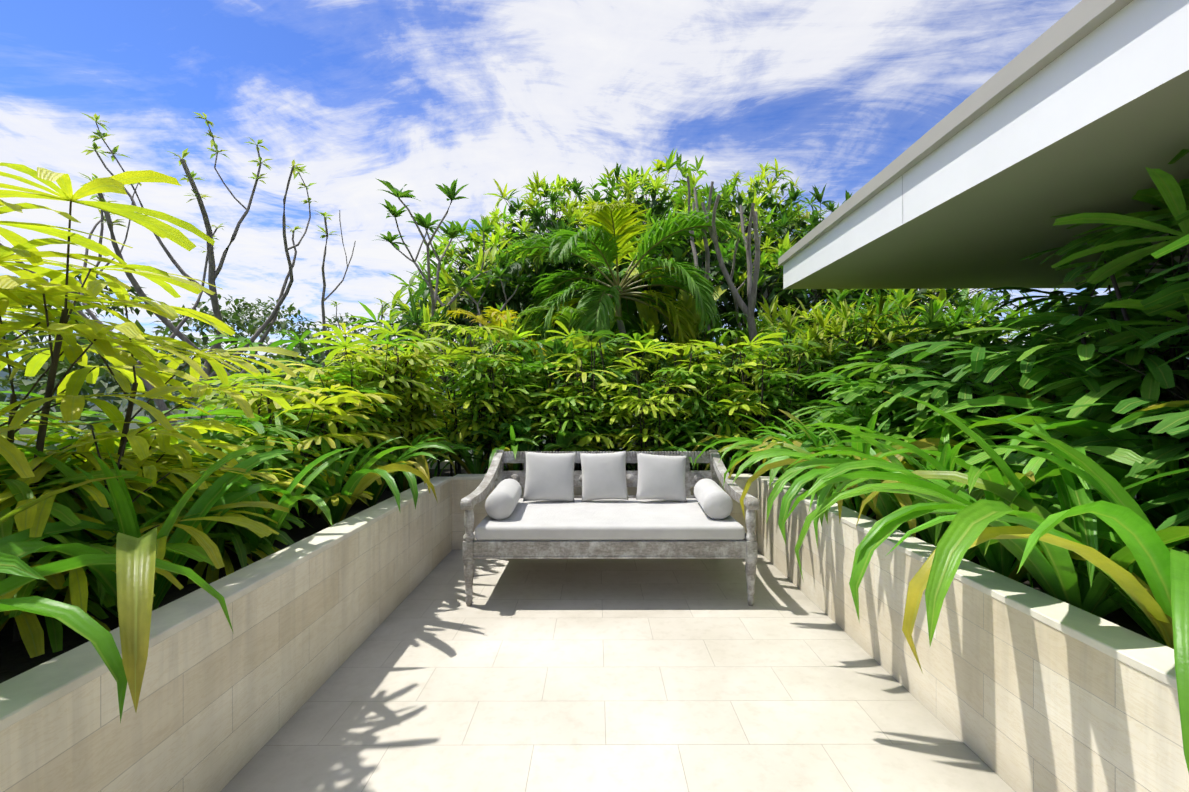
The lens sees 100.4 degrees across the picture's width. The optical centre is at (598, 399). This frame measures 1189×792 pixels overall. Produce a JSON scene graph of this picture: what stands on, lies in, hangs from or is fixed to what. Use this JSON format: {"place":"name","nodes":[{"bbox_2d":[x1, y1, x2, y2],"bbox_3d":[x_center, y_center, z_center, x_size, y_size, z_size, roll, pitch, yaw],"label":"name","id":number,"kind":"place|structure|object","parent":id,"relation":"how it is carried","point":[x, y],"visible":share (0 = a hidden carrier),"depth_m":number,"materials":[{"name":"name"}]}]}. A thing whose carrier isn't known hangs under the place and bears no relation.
{"place":"outdoors","nodes":[
{"label":"outdoors","id":0,"kind":"place"},
{"bbox_2d":[0,469,466,682],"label":"soil","id":1,"kind":"structure","parent":0,"point":[15,659],"depth_m":2.15,"materials":[{"name":"black soil"}]},
{"bbox_2d":[0,162,549,657],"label":"rhapis palm plants","id":2,"kind":"object","parent":1,"relation":"on","point":[226,428],"visible":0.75,"depth_m":2.14,"materials":[{"name":"green plant"}]},
{"bbox_2d":[5,148,1087,586],"bbox_3d":[1.965,-3.163,9.533,14.707,8.301,16.849,0,0,0],"label":"tree","id":3,"kind":"object","parent":1,"relation":"on","point":[883,304],"depth_m":8.66,"materials":[{"name":"green plant"}]},
{"bbox_2d":[0,201,1188,641],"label":"shrub stems","id":4,"kind":"object","parent":1,"relation":"on","point":[1180,387],"visible":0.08,"depth_m":2.51,"materials":[{"name":"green plant"}]},
{"bbox_2d":[782,149,1188,530],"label":"rhapis palm plants","id":5,"kind":"object","parent":4,"relation":"attached to","point":[1153,301],"visible":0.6,"depth_m":2.33,"materials":[{"name":"green plant"}]},
{"bbox_2d":[0,0,1113,376],"label":"sky","id":6,"kind":"structure","parent":0,"point":[420,95],"materials":[{"name":"blue"}]},
{"bbox_2d":[1,405,1135,497],"bbox_3d":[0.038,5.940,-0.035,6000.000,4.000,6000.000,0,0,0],"label":"ground","id":7,"kind":"structure","parent":0,"point":[25,431],"depth_m":162.84,"materials":[{"name":"green plant"}]},
{"bbox_2d":[0,120,760,425],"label":"tree branches","id":8,"kind":"object","parent":7,"relation":"on","point":[213,274],"visible":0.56,"depth_m":6.85,"materials":[{"name":"grey plant"}]},
{"bbox_2d":[2,112,767,331],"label":"tree leaves","id":9,"kind":"object","parent":8,"relation":"on","point":[185,153],"visible":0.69,"depth_m":6.59,"materials":[{"name":"green plant"}]},
{"bbox_2d":[0,274,802,442],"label":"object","id":10,"kind":"object","parent":7,"relation":"on","point":[100,385],"visible":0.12,"depth_m":31.61,"materials":[{"name":"green plant"}]},
{"bbox_2d":[372,176,773,458],"bbox_3d":[-0.530,-1.391,7.482,6.330,5.073,3.539,0,0,0],"label":"frangipani","id":11,"kind":"object","parent":7,"relation":"on","point":[749,310],"depth_m":7.26,"materials":[{"name":"plant"}]},
{"bbox_2d":[0,358,1188,405],"bbox_3d":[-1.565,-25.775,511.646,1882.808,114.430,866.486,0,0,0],"label":"distant hills","id":12,"kind":"structure","parent":0,"point":[2,373],"depth_m":622.38,"materials":[{"name":"green plant"}]},
{"bbox_2d":[220,550,1015,791],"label":"terrace floor","id":13,"kind":"structure","parent":0,"point":[609,675],"depth_m":2.38,"materials":[{"name":"beige tile"}]},
{"bbox_2d":[0,480,451,791],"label":"planter wall","id":14,"kind":"structure","parent":13,"relation":"on","point":[220,704],"depth_m":1.87,"materials":[{"name":"stone"}]},
{"bbox_2d":[0,477,452,730],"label":"coping","id":15,"kind":"object","parent":14,"relation":"on","point":[23,695],"visible":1,"depth_m":1.72,"materials":[{"name":"stone"}]},
{"bbox_2d":[377,460,759,468],"bbox_3d":[0.058,2.365,6.350,5.960,3.150,0.170,0,0,0],"label":"planter","id":16,"kind":"object","parent":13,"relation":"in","point":[445,462],"depth_m":6.26,"materials":[{"name":"stone"}]},
{"bbox_2d":[466,469,736,473],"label":"soil","id":17,"kind":"structure","parent":16,"relation":"in","point":[734,472],"depth_m":6.12,"materials":[{"name":"black soil"}]},
{"bbox_2d":[455,285,733,451],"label":"broad leaf plants","id":18,"kind":"object","parent":17,"relation":"on","point":[563,441],"visible":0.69,"depth_m":5.26,"materials":[{"name":"green plant"}]},
{"bbox_2d":[421,312,1188,470],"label":"rhapis palm plants","id":19,"kind":"object","parent":17,"relation":"on","point":[601,415],"visible":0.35,"depth_m":5.48,"materials":[{"name":"green plant"}]},
{"bbox_2d":[452,479,756,549],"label":"planter wall","id":20,"kind":"structure","parent":13,"relation":"on","point":[461,489],"depth_m":4.74,"materials":[{"name":"stone"}]},
{"bbox_2d":[453,474,751,479],"bbox_3d":[0.063,0.755,4.830,2.912,0.030,0.178,0,0,0],"label":"coping","id":21,"kind":"object","parent":20,"relation":"on","point":[482,476],"visible":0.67,"depth_m":4.75,"materials":[{"name":"stone"}]},
{"bbox_2d":[460,450,759,605],"bbox_3d":[0.081,0.944,3.998,2.052,0.990,1.233,0,0,0],"label":"daybed","id":22,"kind":"object","parent":13,"relation":"on","point":[663,513],"visible":1,"depth_m":3.67,"materials":[{"name":"white fabric"}]},
{"bbox_2d":[757,480,1188,791],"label":"planter wall","id":23,"kind":"structure","parent":13,"relation":"on","point":[1016,700],"depth_m":1.88,"materials":[{"name":"stone"}]},
{"bbox_2d":[757,476,1176,688],"bbox_3d":[1.622,0.755,0.362,0.178,0.030,8.784,0,0,0],"label":"coping","id":24,"kind":"object","parent":23,"relation":"on","point":[1149,657],"visible":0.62,"depth_m":1.74,"materials":[{"name":"stone"}]},
{"bbox_2d":[436,198,931,459],"bbox_3d":[1.845,-2.035,10.904,10.652,7.955,9.313,0,0,0],"label":"palm","id":25,"kind":"object","parent":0,"point":[585,313],"depth_m":7.37,"materials":[{"name":"green plant"}]},
{"bbox_2d":[442,207,843,380],"bbox_3d":[2.299,-2.409,10.362,11.286,4.668,5.971,0,0,-27],"label":"palm rachis","id":26,"kind":"object","parent":25,"relation":"attached to","point":[623,284],"visible":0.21,"depth_m":7.89,"materials":[{"name":"green plant"}]},
{"bbox_2d":[277,189,1094,511],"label":"branches","id":27,"kind":"object","parent":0,"point":[715,267],"visible":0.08,"depth_m":9.45,"materials":[{"name":"green plant"}]},
{"bbox_2d":[734,469,1152,639],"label":"soil","id":28,"kind":"structure","parent":0,"point":[1121,617],"depth_m":2.02,"materials":[{"name":"black soil"}]},
{"bbox_2d":[0,354,1188,772],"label":"strap-leaf plants","id":29,"kind":"object","parent":28,"relation":"on","point":[1104,548],"visible":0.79,"depth_m":1.94,"materials":[{"name":"green plant"}]},
{"bbox_3d":[4.923,-0.240,-2.120,0.200,3.360,11.800,0,0,0],"label":"house wall","id":30,"kind":"object","parent":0,"visible":0},
{"bbox_2d":[783,0,1188,288],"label":"roof slab","id":31,"kind":"structure","parent":30,"relation":"attached to","point":[1096,120],"depth_m":2.23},
{"bbox_2d":[902,175,902,223],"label":"roof fascia joints","id":32,"kind":"object","parent":31,"relation":"attached to","point":[902,199],"visible":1,"depth_m":2.88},
{"bbox_2d":[778,0,1132,265],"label":"roof edge","id":33,"kind":"object","parent":31,"relation":"attached to","point":[1081,20],"visible":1,"depth_m":2.04,"materials":[{"name":"beige concrete"}]}
]}

